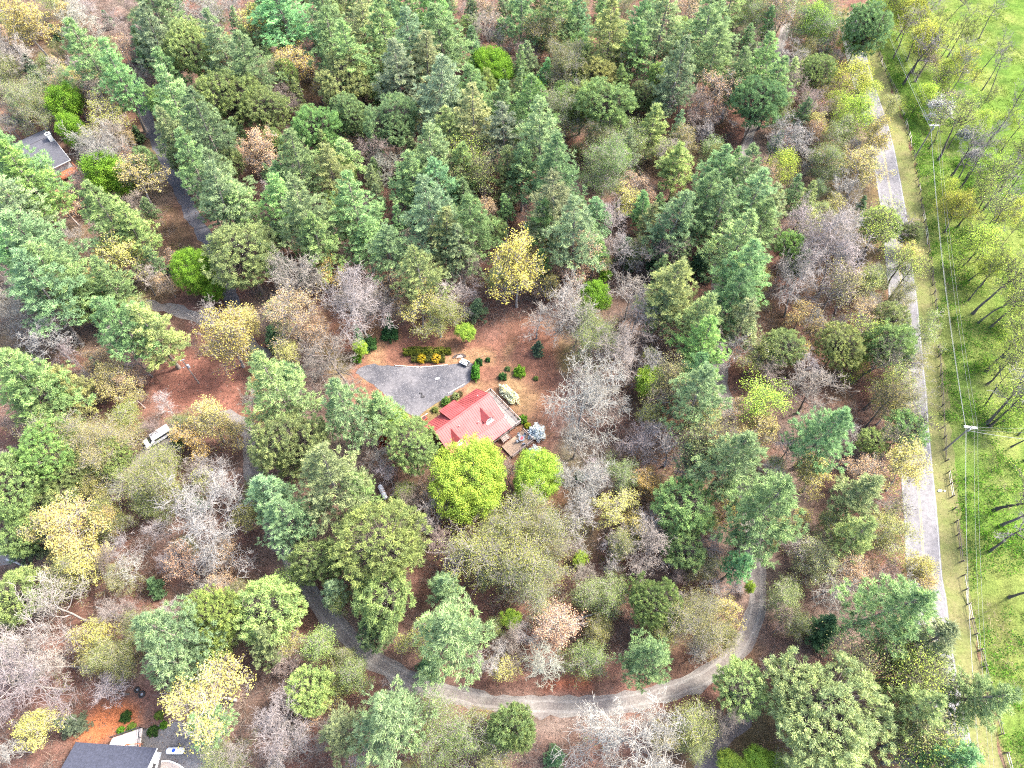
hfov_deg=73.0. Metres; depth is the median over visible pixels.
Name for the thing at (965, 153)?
bare tall tree
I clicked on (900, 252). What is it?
tall tree
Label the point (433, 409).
leafy shrub
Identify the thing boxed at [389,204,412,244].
white pine
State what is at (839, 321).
bare tree
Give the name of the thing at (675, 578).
twiggy tree
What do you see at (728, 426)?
twiggy tree
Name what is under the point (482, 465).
leafy tree
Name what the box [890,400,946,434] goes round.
tall tree
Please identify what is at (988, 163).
lime tree
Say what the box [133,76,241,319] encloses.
asphalt drive
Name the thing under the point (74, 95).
leafy tree
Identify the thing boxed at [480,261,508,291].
leafing tree
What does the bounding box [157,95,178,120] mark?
white pine
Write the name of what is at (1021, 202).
lime tree
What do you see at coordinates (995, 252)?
tall tree
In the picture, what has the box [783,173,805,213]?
white pine
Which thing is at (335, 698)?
budding oak
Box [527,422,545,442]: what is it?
white azalea
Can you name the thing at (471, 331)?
leafy tree
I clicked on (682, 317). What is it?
leafing tree
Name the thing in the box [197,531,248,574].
budding tree
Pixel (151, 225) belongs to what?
leafing tree
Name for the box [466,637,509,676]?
bare tree
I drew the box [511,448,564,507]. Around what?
leafy tree
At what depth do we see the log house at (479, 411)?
137.98 m
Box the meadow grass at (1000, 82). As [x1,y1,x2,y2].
[941,0,1023,249]
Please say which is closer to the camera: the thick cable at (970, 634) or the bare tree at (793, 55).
the thick cable at (970, 634)
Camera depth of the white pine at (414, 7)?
197.05 m
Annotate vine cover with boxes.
[877,1,1023,767]
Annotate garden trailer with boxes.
[459,358,470,366]
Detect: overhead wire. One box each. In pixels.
[931,136,965,424]
[937,134,973,422]
[939,127,977,425]
[965,445,978,763]
[974,478,989,767]
[978,496,993,761]
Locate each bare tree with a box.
[0,22,21,80]
[0,30,34,72]
[0,111,21,139]
[0,270,70,355]
[0,314,29,348]
[0,607,91,689]
[0,641,84,727]
[0,736,31,765]
[7,568,90,641]
[16,312,83,363]
[22,643,92,687]
[44,56,62,74]
[51,333,81,367]
[52,0,106,53]
[58,111,144,184]
[63,55,77,67]
[65,226,89,255]
[69,165,94,199]
[73,0,102,35]
[76,367,101,394]
[86,667,133,708]
[101,9,123,35]
[101,526,153,569]
[102,551,148,587]
[104,324,134,355]
[106,482,129,502]
[115,344,153,385]
[124,260,164,295]
[127,59,149,85]
[137,513,173,543]
[147,467,258,577]
[151,548,184,573]
[151,596,178,617]
[153,390,174,418]
[173,0,231,45]
[180,453,245,505]
[186,176,203,204]
[188,569,227,599]
[190,293,225,326]
[195,547,226,574]
[213,0,241,29]
[216,734,252,767]
[240,389,263,419]
[244,679,315,767]
[258,179,269,204]
[264,244,333,316]
[265,751,289,767]
[271,717,325,764]
[287,9,315,48]
[308,350,330,394]
[318,260,396,346]
[332,271,351,291]
[333,264,400,328]
[343,743,382,767]
[350,284,396,322]
[362,438,392,474]
[369,458,401,496]
[373,148,403,191]
[378,673,412,697]
[410,511,436,534]
[418,487,451,538]
[424,274,469,322]
[435,542,473,566]
[440,558,461,573]
[447,282,483,317]
[459,0,467,14]
[460,304,478,322]
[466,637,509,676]
[470,705,494,741]
[501,262,520,294]
[509,612,541,650]
[518,301,561,340]
[519,636,565,691]
[532,265,601,349]
[535,283,551,300]
[538,342,632,460]
[550,684,703,767]
[554,453,617,526]
[556,421,605,470]
[561,485,600,556]
[567,361,598,390]
[579,454,611,490]
[581,321,652,391]
[583,376,622,414]
[597,192,629,253]
[597,270,652,330]
[597,523,638,570]
[601,226,650,272]
[601,556,625,575]
[612,233,622,258]
[612,289,663,346]
[613,416,665,468]
[616,504,664,554]
[634,346,667,375]
[636,420,659,444]
[639,422,689,470]
[659,441,696,479]
[664,74,703,122]
[667,591,688,614]
[684,633,709,666]
[687,588,709,612]
[691,117,715,153]
[691,538,720,572]
[696,571,728,610]
[715,332,758,374]
[725,577,744,594]
[756,453,790,481]
[758,655,781,678]
[760,427,804,480]
[765,109,818,168]
[771,241,826,317]
[773,190,830,261]
[778,532,814,563]
[779,33,809,70]
[791,127,809,154]
[792,347,823,384]
[793,268,860,314]
[794,207,867,298]
[797,194,875,271]
[799,155,815,177]
[801,302,832,341]
[811,560,856,613]
[825,24,840,46]
[825,166,855,200]
[828,315,847,327]
[834,175,864,207]
[834,578,864,596]
[839,125,860,146]
[840,422,862,444]
[841,135,865,165]
[861,292,882,313]
[872,488,913,516]
[941,86,972,116]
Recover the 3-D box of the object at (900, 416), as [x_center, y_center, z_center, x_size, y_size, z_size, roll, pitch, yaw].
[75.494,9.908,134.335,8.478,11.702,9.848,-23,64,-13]
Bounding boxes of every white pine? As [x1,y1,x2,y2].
[0,127,73,223]
[0,133,49,185]
[0,138,77,236]
[0,174,68,248]
[0,208,99,281]
[0,223,52,298]
[0,348,95,427]
[1,346,70,427]
[8,246,89,345]
[19,241,116,322]
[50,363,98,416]
[61,17,135,110]
[77,179,151,264]
[85,254,144,316]
[88,295,166,362]
[98,37,150,132]
[112,201,163,273]
[126,0,194,72]
[126,301,192,371]
[128,594,228,686]
[130,26,153,67]
[132,0,183,75]
[136,47,155,81]
[139,196,162,231]
[142,245,170,282]
[143,83,157,118]
[145,640,224,697]
[149,46,195,105]
[152,62,208,143]
[154,104,200,164]
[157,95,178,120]
[171,0,185,19]
[173,125,225,224]
[177,84,241,170]
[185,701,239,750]
[190,146,258,222]
[198,7,255,76]
[198,159,255,239]
[205,55,223,73]
[218,180,271,241]
[224,29,288,96]
[228,5,243,35]
[228,116,249,153]
[239,24,256,57]
[241,350,323,428]
[241,473,301,525]
[245,620,291,673]
[246,0,319,68]
[247,0,298,54]
[255,29,276,61]
[255,492,324,560]
[256,239,283,283]
[258,172,301,243]
[260,158,302,209]
[260,162,269,187]
[261,44,277,88]
[268,127,329,209]
[270,222,291,255]
[272,251,294,280]
[277,172,352,266]
[288,440,373,535]
[290,76,306,105]
[290,209,349,283]
[303,0,353,55]
[307,5,358,78]
[310,142,356,202]
[311,31,324,68]
[316,129,333,177]
[316,376,382,454]
[317,698,372,767]
[321,578,352,610]
[324,169,396,261]
[325,16,383,110]
[329,137,366,173]
[336,204,356,245]
[337,0,348,13]
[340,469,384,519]
[342,0,389,54]
[343,214,393,273]
[344,668,438,767]
[346,0,357,20]
[353,0,400,27]
[360,0,408,78]
[360,389,405,441]
[362,223,410,288]
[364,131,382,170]
[364,163,383,193]
[367,182,390,224]
[370,37,433,121]
[370,157,384,184]
[381,5,437,83]
[385,0,399,35]
[388,149,438,213]
[389,0,428,34]
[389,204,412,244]
[390,243,454,317]
[395,176,414,209]
[398,122,469,203]
[398,172,467,267]
[402,29,451,104]
[404,136,416,161]
[405,52,476,136]
[406,2,479,75]
[411,587,497,695]
[413,155,470,214]
[415,0,454,36]
[423,205,470,283]
[425,570,463,611]
[431,105,473,165]
[434,223,484,290]
[440,0,453,18]
[442,81,500,162]
[442,193,508,269]
[444,141,487,205]
[445,0,458,26]
[446,64,503,134]
[451,176,475,212]
[452,203,457,220]
[461,24,481,59]
[464,0,475,21]
[464,0,482,36]
[469,41,486,67]
[472,14,481,37]
[473,101,524,181]
[476,79,522,154]
[485,144,524,203]
[491,16,507,46]
[494,0,510,26]
[495,72,560,147]
[496,0,545,52]
[496,193,516,229]
[498,68,512,93]
[501,0,511,28]
[504,141,543,211]
[510,65,527,100]
[510,94,576,192]
[512,44,529,79]
[518,40,539,74]
[520,132,586,214]
[523,0,555,49]
[523,168,590,256]
[523,197,559,260]
[531,25,544,55]
[533,0,583,65]
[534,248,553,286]
[537,57,553,86]
[541,193,606,284]
[560,0,597,46]
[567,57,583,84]
[570,44,595,80]
[581,0,637,74]
[583,195,612,237]
[583,216,600,265]
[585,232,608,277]
[594,0,609,19]
[594,6,612,46]
[611,627,673,693]
[613,63,629,106]
[615,19,652,82]
[617,0,659,44]
[622,128,639,175]
[626,0,685,72]
[626,191,650,235]
[630,189,650,220]
[631,256,699,329]
[633,201,660,251]
[635,102,669,159]
[641,189,703,262]
[642,283,684,341]
[644,35,697,129]
[647,254,669,284]
[653,139,695,201]
[654,192,665,225]
[655,361,732,436]
[663,351,712,402]
[664,290,723,361]
[666,109,684,145]
[667,315,732,381]
[671,234,691,264]
[672,218,691,256]
[673,168,730,254]
[673,430,777,501]
[674,0,740,87]
[683,23,738,107]
[687,0,702,18]
[687,177,741,257]
[691,143,739,199]
[697,9,710,45]
[697,207,769,291]
[703,268,759,338]
[704,149,722,176]
[708,238,773,314]
[709,471,809,568]
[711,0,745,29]
[711,45,758,122]
[715,297,762,353]
[719,141,769,221]
[719,550,754,584]
[725,33,738,68]
[725,166,782,237]
[726,145,742,177]
[735,30,786,90]
[736,22,756,49]
[738,197,783,261]
[743,42,756,58]
[751,54,795,129]
[757,4,775,40]
[758,180,791,234]
[765,131,784,164]
[780,405,856,474]
[781,56,800,93]
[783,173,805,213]
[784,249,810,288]
[790,97,813,140]
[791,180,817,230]
[818,512,878,565]
[827,472,886,522]
[828,573,940,660]
[861,676,950,760]
[883,613,961,672]
[884,725,986,767]
[933,664,1023,738]
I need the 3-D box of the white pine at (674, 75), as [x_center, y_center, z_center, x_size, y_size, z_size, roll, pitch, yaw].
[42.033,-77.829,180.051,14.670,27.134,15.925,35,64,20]
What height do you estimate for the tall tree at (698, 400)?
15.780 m
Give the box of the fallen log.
[578,610,599,619]
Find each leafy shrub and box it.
[116,726,124,733]
[119,710,131,723]
[126,721,136,731]
[146,724,159,738]
[153,709,163,720]
[159,720,167,729]
[351,354,361,363]
[363,334,377,352]
[379,326,398,343]
[431,406,437,412]
[440,396,450,405]
[471,361,479,382]
[475,357,482,365]
[498,372,506,380]
[513,364,525,378]
[518,414,526,423]
[524,422,530,428]
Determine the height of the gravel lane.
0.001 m
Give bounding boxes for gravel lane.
[144,299,271,358]
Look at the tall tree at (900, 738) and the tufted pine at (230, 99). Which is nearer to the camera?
the tall tree at (900, 738)
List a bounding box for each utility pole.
[180,359,199,383]
[916,124,938,155]
[943,425,977,450]
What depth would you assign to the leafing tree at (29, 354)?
145.85 m
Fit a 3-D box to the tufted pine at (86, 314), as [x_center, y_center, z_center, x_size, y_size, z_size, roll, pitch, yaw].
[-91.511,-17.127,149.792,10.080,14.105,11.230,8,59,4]
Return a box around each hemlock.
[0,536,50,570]
[6,88,33,124]
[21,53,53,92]
[49,24,61,42]
[52,709,93,740]
[88,356,100,373]
[101,10,113,27]
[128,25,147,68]
[130,125,146,144]
[146,576,167,600]
[170,433,185,450]
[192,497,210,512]
[263,324,285,354]
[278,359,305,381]
[298,269,310,280]
[353,325,367,352]
[384,312,393,333]
[414,657,441,683]
[467,298,488,323]
[531,340,543,357]
[543,742,568,767]
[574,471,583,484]
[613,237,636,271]
[642,245,658,269]
[688,252,710,283]
[784,250,809,268]
[795,612,839,656]
[849,195,866,217]
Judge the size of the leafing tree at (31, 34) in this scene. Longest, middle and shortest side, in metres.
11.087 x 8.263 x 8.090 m
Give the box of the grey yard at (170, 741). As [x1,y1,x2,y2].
[141,722,224,767]
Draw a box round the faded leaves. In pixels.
[0,1,901,767]
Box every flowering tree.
[921,92,955,123]
[955,125,972,143]
[964,147,983,163]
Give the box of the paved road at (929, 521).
[840,14,976,766]
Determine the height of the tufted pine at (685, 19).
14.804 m
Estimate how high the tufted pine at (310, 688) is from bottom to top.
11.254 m
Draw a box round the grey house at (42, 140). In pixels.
[2,130,80,180]
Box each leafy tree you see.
[42,79,86,119]
[54,111,90,149]
[77,147,124,199]
[103,156,141,198]
[168,246,218,296]
[201,276,226,303]
[351,340,367,357]
[386,408,410,433]
[426,431,509,525]
[454,321,476,341]
[469,44,514,89]
[499,608,522,630]
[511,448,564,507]
[521,75,546,95]
[572,549,588,567]
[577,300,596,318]
[578,278,612,311]
[599,268,613,282]
[634,364,664,397]
[715,747,748,767]
[742,742,769,767]
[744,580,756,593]
[755,748,787,767]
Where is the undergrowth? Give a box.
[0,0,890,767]
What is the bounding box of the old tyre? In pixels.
[138,691,144,697]
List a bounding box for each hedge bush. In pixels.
[402,346,421,355]
[416,346,432,355]
[429,346,444,355]
[442,347,451,354]
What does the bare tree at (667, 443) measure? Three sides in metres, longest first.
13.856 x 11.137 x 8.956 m
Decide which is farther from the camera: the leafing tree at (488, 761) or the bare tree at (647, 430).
the bare tree at (647, 430)
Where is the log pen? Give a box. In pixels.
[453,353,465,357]
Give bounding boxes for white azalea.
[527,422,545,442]
[528,444,541,460]
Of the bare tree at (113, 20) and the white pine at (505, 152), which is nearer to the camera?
the white pine at (505, 152)
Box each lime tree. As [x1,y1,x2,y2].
[733,368,796,427]
[764,145,799,199]
[794,0,838,55]
[804,86,880,146]
[819,51,874,112]
[826,88,854,119]
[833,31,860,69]
[838,351,872,386]
[849,76,886,101]
[851,37,881,61]
[879,0,912,32]
[883,0,931,47]
[899,17,950,73]
[900,79,939,112]
[915,14,957,47]
[929,57,970,97]
[930,43,986,95]
[930,174,961,208]
[930,187,984,232]
[944,218,1010,281]
[952,106,995,138]
[966,149,1015,195]
[968,247,1023,286]
[972,191,1023,229]
[976,392,1023,432]
[984,328,1023,380]
[986,105,1023,133]
[997,283,1023,330]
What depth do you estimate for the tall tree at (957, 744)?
98.33 m
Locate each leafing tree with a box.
[0,5,8,30]
[0,49,35,92]
[0,60,69,137]
[0,589,23,632]
[4,476,61,514]
[5,403,110,484]
[14,17,37,45]
[19,349,38,363]
[24,93,45,115]
[31,544,105,617]
[35,52,60,79]
[36,0,84,26]
[44,410,151,502]
[46,549,66,566]
[47,39,67,63]
[50,64,81,109]
[57,30,81,54]
[71,471,110,508]
[72,645,108,677]
[77,632,132,676]
[79,511,137,545]
[82,495,123,518]
[90,437,211,522]
[96,634,141,683]
[97,35,113,47]
[97,556,158,596]
[101,397,150,439]
[115,292,151,321]
[117,295,142,322]
[117,605,163,658]
[126,485,183,525]
[127,7,140,24]
[132,208,167,239]
[148,444,187,480]
[163,406,202,443]
[172,532,200,559]
[196,729,258,767]
[202,2,228,25]
[218,603,267,647]
[225,578,249,596]
[236,474,263,506]
[242,346,263,368]
[243,47,292,99]
[267,229,283,250]
[269,561,309,610]
[295,622,343,665]
[311,423,335,452]
[318,655,356,698]
[325,588,352,616]
[332,645,357,667]
[333,651,379,698]
[342,0,356,19]
[344,565,378,591]
[344,655,366,678]
[365,124,391,148]
[387,477,416,504]
[393,756,417,767]
[398,676,499,767]
[403,525,428,556]
[408,293,468,344]
[415,92,436,127]
[415,488,577,608]
[466,703,494,734]
[472,717,517,767]
[477,565,496,597]
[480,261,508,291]
[481,4,493,25]
[481,541,568,632]
[481,616,509,641]
[488,476,592,580]
[490,181,516,216]
[508,77,517,98]
[519,2,570,74]
[530,68,595,144]
[538,499,571,542]
[539,35,590,93]
[555,638,614,686]
[565,290,621,376]
[566,574,609,620]
[567,140,581,164]
[570,0,596,16]
[576,113,625,168]
[577,125,645,198]
[583,16,592,38]
[583,611,615,647]
[589,565,632,620]
[596,253,612,273]
[600,448,642,497]
[605,527,645,563]
[607,39,654,89]
[613,0,635,24]
[613,114,656,163]
[615,195,628,213]
[624,232,661,272]
[638,618,678,652]
[647,711,681,759]
[653,585,738,664]
[664,388,736,437]
[665,690,727,747]
[666,122,702,161]
[667,192,677,205]
[667,296,697,337]
[675,729,714,767]
[677,551,726,589]
[692,132,723,170]
[702,511,721,542]
[713,616,744,653]
[730,0,794,46]
[730,332,787,373]
[732,4,748,31]
[749,299,769,316]
[754,264,773,296]
[763,571,805,617]
[764,96,800,134]
[764,514,795,547]
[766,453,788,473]
[766,603,814,643]
[767,745,805,767]
[781,0,851,56]
[782,527,844,593]
[788,56,804,87]
[790,35,821,62]
[792,44,812,65]
[796,139,850,185]
[798,90,812,105]
[798,199,835,233]
[807,177,831,202]
[808,112,867,169]
[812,505,846,538]
[816,0,834,8]
[820,94,845,129]
[823,52,839,77]
[833,6,850,24]
[850,260,895,300]
[856,269,890,302]
[861,158,879,181]
[862,495,925,565]
[867,363,942,423]
[877,92,902,116]
[879,343,937,385]
[880,278,922,316]
[910,306,949,354]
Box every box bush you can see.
[411,353,418,362]
[424,354,432,362]
[438,354,444,362]
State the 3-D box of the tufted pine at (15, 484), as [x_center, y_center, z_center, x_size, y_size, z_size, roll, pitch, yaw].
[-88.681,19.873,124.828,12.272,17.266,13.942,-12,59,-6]
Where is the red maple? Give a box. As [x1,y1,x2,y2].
[378,436,388,446]
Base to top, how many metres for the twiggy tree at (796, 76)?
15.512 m
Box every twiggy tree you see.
[0,98,26,129]
[0,265,13,280]
[0,279,23,302]
[0,417,15,432]
[3,402,38,431]
[20,326,55,354]
[37,15,49,34]
[65,183,81,201]
[70,0,98,26]
[76,68,126,129]
[78,234,101,261]
[85,540,126,577]
[89,113,132,159]
[91,591,127,634]
[94,10,115,34]
[110,21,131,44]
[114,0,132,18]
[118,596,145,626]
[119,39,146,78]
[120,189,155,216]
[122,0,138,9]
[138,417,159,439]
[176,456,216,486]
[261,647,312,683]
[268,81,302,119]
[293,327,372,388]
[296,37,322,72]
[296,342,317,359]
[308,519,338,542]
[309,714,348,758]
[334,290,351,316]
[347,133,395,177]
[354,142,365,160]
[387,202,411,216]
[396,482,425,520]
[398,224,428,258]
[422,523,459,566]
[447,242,486,293]
[459,708,488,767]
[468,7,513,51]
[489,618,526,669]
[492,455,520,505]
[511,40,541,73]
[517,196,533,224]
[555,535,583,555]
[560,317,593,357]
[569,560,607,587]
[596,391,634,438]
[602,234,616,258]
[621,516,674,581]
[643,238,691,271]
[657,135,694,184]
[667,567,690,584]
[676,87,728,142]
[685,528,728,563]
[697,697,746,748]
[705,414,740,435]
[747,27,764,48]
[755,351,789,394]
[758,358,852,422]
[762,278,781,298]
[771,600,797,639]
[782,66,822,121]
[789,87,838,133]
[802,527,833,551]
[808,367,826,379]
[811,36,832,54]
[814,210,829,235]
[823,35,838,56]
[830,47,849,63]
[839,204,863,237]
[853,450,890,474]
[855,564,902,605]
[877,555,905,577]
[908,41,945,79]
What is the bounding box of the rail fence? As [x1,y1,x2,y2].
[878,52,1012,767]
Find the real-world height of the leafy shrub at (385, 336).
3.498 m
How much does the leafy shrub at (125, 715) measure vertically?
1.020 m
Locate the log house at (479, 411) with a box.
[424,388,533,458]
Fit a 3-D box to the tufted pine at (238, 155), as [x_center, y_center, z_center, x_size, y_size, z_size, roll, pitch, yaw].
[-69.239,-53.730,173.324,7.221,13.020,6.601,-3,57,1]
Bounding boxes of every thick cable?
[931,133,965,425]
[966,528,979,763]
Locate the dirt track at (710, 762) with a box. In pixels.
[694,692,765,767]
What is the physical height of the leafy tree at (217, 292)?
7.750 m
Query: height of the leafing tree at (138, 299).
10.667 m
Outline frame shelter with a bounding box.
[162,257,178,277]
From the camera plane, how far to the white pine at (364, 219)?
153.38 m
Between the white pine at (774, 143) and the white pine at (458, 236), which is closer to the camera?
the white pine at (458, 236)
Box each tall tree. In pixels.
[437,150,464,205]
[448,129,493,206]
[460,145,501,212]
[639,354,694,410]
[640,379,693,418]
[647,345,689,415]
[665,417,733,484]
[671,366,726,427]
[673,423,716,481]
[681,413,738,488]
[683,412,757,478]
[741,0,766,21]
[775,0,807,37]
[815,256,877,323]
[820,619,890,689]
[825,308,890,347]
[850,334,914,384]
[853,616,930,706]
[854,210,896,265]
[857,194,905,258]
[863,362,921,410]
[865,372,914,427]
[865,640,953,694]
[867,700,953,767]
[868,240,927,288]
[873,640,945,702]
[874,419,922,455]
[874,654,962,712]
[877,208,919,251]
[877,702,981,767]
[877,716,998,767]
[880,0,912,42]
[881,485,921,522]
[887,250,935,300]
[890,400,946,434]
[892,3,924,58]
[902,19,950,84]
[903,347,934,379]
[904,6,937,52]
[905,3,933,61]
[914,23,958,81]
[914,645,976,705]
[916,64,960,107]
[919,0,948,36]
[928,112,953,148]
[931,86,990,161]
[933,3,952,29]
[934,34,985,87]
[939,10,973,59]
[941,51,983,108]
[947,0,969,20]
[947,0,979,56]
[947,95,982,147]
[950,119,996,177]
[951,35,975,77]
[951,125,994,189]
[952,161,1004,212]
[954,189,1022,249]
[956,170,1014,227]
[957,11,987,60]
[959,131,1004,188]
[964,112,1012,179]
[967,242,1011,282]
[967,243,1016,300]
[968,82,1003,121]
[969,154,1020,213]
[970,185,1006,236]
[971,244,1023,314]
[973,22,1013,80]
[974,223,1007,262]
[976,148,1022,199]
[977,276,1023,323]
[978,132,1012,159]
[979,0,1006,38]
[981,152,1023,211]
[982,41,1017,90]
[983,345,1023,407]
[984,362,1023,424]
[985,177,1023,235]
[985,302,1023,372]
[986,42,1014,99]
[986,327,1023,384]
[987,94,1022,143]
[988,371,1023,427]
[988,511,1023,552]
[989,278,1023,328]
[992,459,1023,511]
[999,78,1023,130]
[999,113,1023,152]
[999,132,1023,191]
[999,495,1023,526]
[1000,212,1023,247]
[1001,169,1023,199]
[1007,592,1023,598]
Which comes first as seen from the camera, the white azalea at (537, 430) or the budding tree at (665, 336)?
the white azalea at (537, 430)
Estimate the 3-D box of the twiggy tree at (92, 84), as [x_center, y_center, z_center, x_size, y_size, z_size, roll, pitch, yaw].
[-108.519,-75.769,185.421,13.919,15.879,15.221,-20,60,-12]
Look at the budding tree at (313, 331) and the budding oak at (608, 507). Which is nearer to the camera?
the budding oak at (608, 507)
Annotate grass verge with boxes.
[864,17,1003,767]
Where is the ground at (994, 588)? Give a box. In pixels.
[0,0,1023,767]
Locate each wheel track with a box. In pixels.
[251,18,785,703]
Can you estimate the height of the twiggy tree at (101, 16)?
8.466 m
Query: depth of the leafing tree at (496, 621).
116.38 m
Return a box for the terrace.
[109,727,146,746]
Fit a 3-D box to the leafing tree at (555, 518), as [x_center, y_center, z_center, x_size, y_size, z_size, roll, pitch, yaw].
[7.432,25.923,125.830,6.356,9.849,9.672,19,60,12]
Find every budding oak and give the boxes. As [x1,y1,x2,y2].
[0,0,63,58]
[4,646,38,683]
[7,706,68,752]
[17,509,82,544]
[36,482,110,572]
[46,54,65,69]
[52,0,79,24]
[53,530,115,587]
[61,62,78,82]
[65,613,121,659]
[78,89,134,145]
[78,264,114,281]
[83,502,123,544]
[89,357,137,405]
[92,230,158,281]
[112,152,170,205]
[119,129,135,145]
[122,384,148,407]
[157,649,256,758]
[164,418,214,463]
[165,671,210,699]
[185,394,238,451]
[188,463,220,494]
[193,301,261,382]
[219,415,250,452]
[226,501,263,533]
[227,302,266,347]
[234,0,278,49]
[244,403,282,433]
[247,374,265,395]
[262,295,295,339]
[270,338,302,369]
[270,625,303,663]
[272,21,306,62]
[272,44,317,95]
[307,685,343,715]
[311,80,324,106]
[314,250,346,290]
[322,88,336,110]
[348,761,373,767]
[390,617,433,659]
[397,278,446,327]
[484,221,546,307]
[486,653,526,681]
[521,242,556,264]
[538,272,560,299]
[589,483,642,530]
[614,179,639,223]
[615,507,649,552]
[628,466,663,500]
[633,399,674,432]
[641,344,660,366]
[646,136,671,168]
[710,486,738,527]
[712,592,746,630]
[734,407,779,450]
[783,297,823,335]
[787,340,818,369]
[790,450,838,501]
[793,505,814,531]
[794,209,821,233]
[803,317,830,347]
[806,110,828,144]
[810,76,837,101]
[818,190,846,214]
[827,16,846,40]
[837,143,896,195]
[855,168,873,191]
[858,109,896,159]
[867,387,920,424]
[870,434,935,493]
[891,239,922,265]
[899,548,940,580]
[901,570,941,599]
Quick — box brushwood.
[0,0,918,767]
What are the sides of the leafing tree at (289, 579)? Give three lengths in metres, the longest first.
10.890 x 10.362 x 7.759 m
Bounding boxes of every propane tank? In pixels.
[166,747,184,753]
[378,484,387,499]
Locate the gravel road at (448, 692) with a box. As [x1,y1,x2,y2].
[242,0,797,719]
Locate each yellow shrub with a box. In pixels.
[417,354,426,363]
[431,353,440,363]
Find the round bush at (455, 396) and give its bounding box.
[452,392,459,400]
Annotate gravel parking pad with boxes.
[356,363,472,415]
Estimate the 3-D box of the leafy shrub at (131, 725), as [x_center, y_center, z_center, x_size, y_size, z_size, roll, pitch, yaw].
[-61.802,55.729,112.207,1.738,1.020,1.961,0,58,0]
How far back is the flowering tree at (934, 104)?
187.60 m
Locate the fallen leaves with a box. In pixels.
[0,0,898,767]
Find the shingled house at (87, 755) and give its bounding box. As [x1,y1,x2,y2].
[62,742,161,767]
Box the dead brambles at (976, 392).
[886,0,1023,765]
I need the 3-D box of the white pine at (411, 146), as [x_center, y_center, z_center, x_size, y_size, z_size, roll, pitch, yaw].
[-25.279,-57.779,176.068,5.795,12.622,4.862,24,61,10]
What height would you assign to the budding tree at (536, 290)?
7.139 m
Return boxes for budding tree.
[0,24,13,48]
[0,30,20,52]
[0,113,10,133]
[43,66,73,90]
[43,189,83,226]
[71,68,114,113]
[72,91,90,119]
[81,343,121,380]
[104,364,147,395]
[110,31,131,64]
[116,144,138,159]
[124,485,147,502]
[151,271,175,297]
[161,247,176,269]
[162,538,206,584]
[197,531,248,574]
[206,569,238,593]
[227,138,268,179]
[240,123,278,175]
[251,280,328,353]
[292,709,321,730]
[301,314,348,354]
[344,134,358,149]
[376,266,413,296]
[386,148,404,174]
[386,291,415,321]
[417,470,456,512]
[464,0,502,40]
[475,195,498,218]
[501,32,519,54]
[509,55,516,72]
[523,595,590,660]
[524,275,544,300]
[548,257,591,293]
[556,229,610,283]
[618,169,658,193]
[628,468,647,489]
[644,186,660,215]
[658,0,703,35]
[658,326,685,344]
[686,65,745,134]
[718,396,746,428]
[758,158,784,186]
[763,0,802,43]
[800,119,827,152]
[806,143,841,173]
[816,538,872,587]
[829,452,892,490]
[836,296,881,331]
[847,157,866,182]
[856,557,879,581]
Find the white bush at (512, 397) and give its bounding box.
[498,383,519,404]
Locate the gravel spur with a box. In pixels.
[0,409,254,565]
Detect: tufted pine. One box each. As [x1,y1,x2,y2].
[0,451,50,526]
[0,510,47,558]
[0,564,51,626]
[5,418,87,480]
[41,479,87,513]
[42,450,96,494]
[61,276,108,324]
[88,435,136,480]
[129,145,163,194]
[146,84,174,115]
[153,14,218,77]
[165,146,193,185]
[178,583,247,660]
[193,67,261,138]
[198,220,282,294]
[218,147,246,189]
[229,574,308,646]
[242,85,293,131]
[244,2,259,23]
[246,402,329,482]
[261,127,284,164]
[273,58,299,107]
[283,663,336,717]
[286,536,348,585]
[289,103,342,155]
[298,103,313,131]
[313,46,376,102]
[321,189,337,209]
[323,0,345,21]
[323,196,342,219]
[326,496,433,588]
[327,91,367,144]
[333,158,357,187]
[350,569,416,643]
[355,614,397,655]
[362,91,421,160]
[364,48,394,85]
[367,82,396,110]
[384,414,441,475]
[459,14,475,37]
[473,155,489,190]
[476,66,497,97]
[482,216,508,255]
[485,701,536,752]
[541,96,554,118]
[554,80,569,112]
[556,85,570,124]
[560,77,600,135]
[567,30,587,58]
[572,75,638,144]
[577,54,617,85]
[613,144,631,178]
[624,570,683,631]
[629,79,656,118]
[643,93,666,115]
[645,61,666,93]
[650,474,716,537]
[659,525,707,573]
[663,147,683,187]
[672,14,692,36]
[707,143,723,165]
[711,653,768,723]
[726,74,788,143]
[755,645,898,767]
[759,327,808,369]
[770,658,803,698]
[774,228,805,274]
[797,52,838,99]
[814,320,866,370]
[839,0,893,68]
[854,427,889,458]
[857,205,903,248]
[860,318,919,372]
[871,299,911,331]
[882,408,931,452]
[895,221,925,246]
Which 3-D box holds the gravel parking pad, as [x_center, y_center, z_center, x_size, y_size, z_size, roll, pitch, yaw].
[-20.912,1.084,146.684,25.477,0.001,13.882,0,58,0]
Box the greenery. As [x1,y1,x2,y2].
[0,1,875,750]
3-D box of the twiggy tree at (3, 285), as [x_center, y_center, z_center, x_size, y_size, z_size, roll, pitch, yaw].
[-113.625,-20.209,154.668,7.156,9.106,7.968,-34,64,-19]
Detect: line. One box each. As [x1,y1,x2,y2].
[839,15,907,557]
[848,12,957,763]
[859,23,969,739]
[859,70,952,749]
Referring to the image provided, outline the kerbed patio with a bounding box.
[160,760,183,767]
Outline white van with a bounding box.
[143,424,171,448]

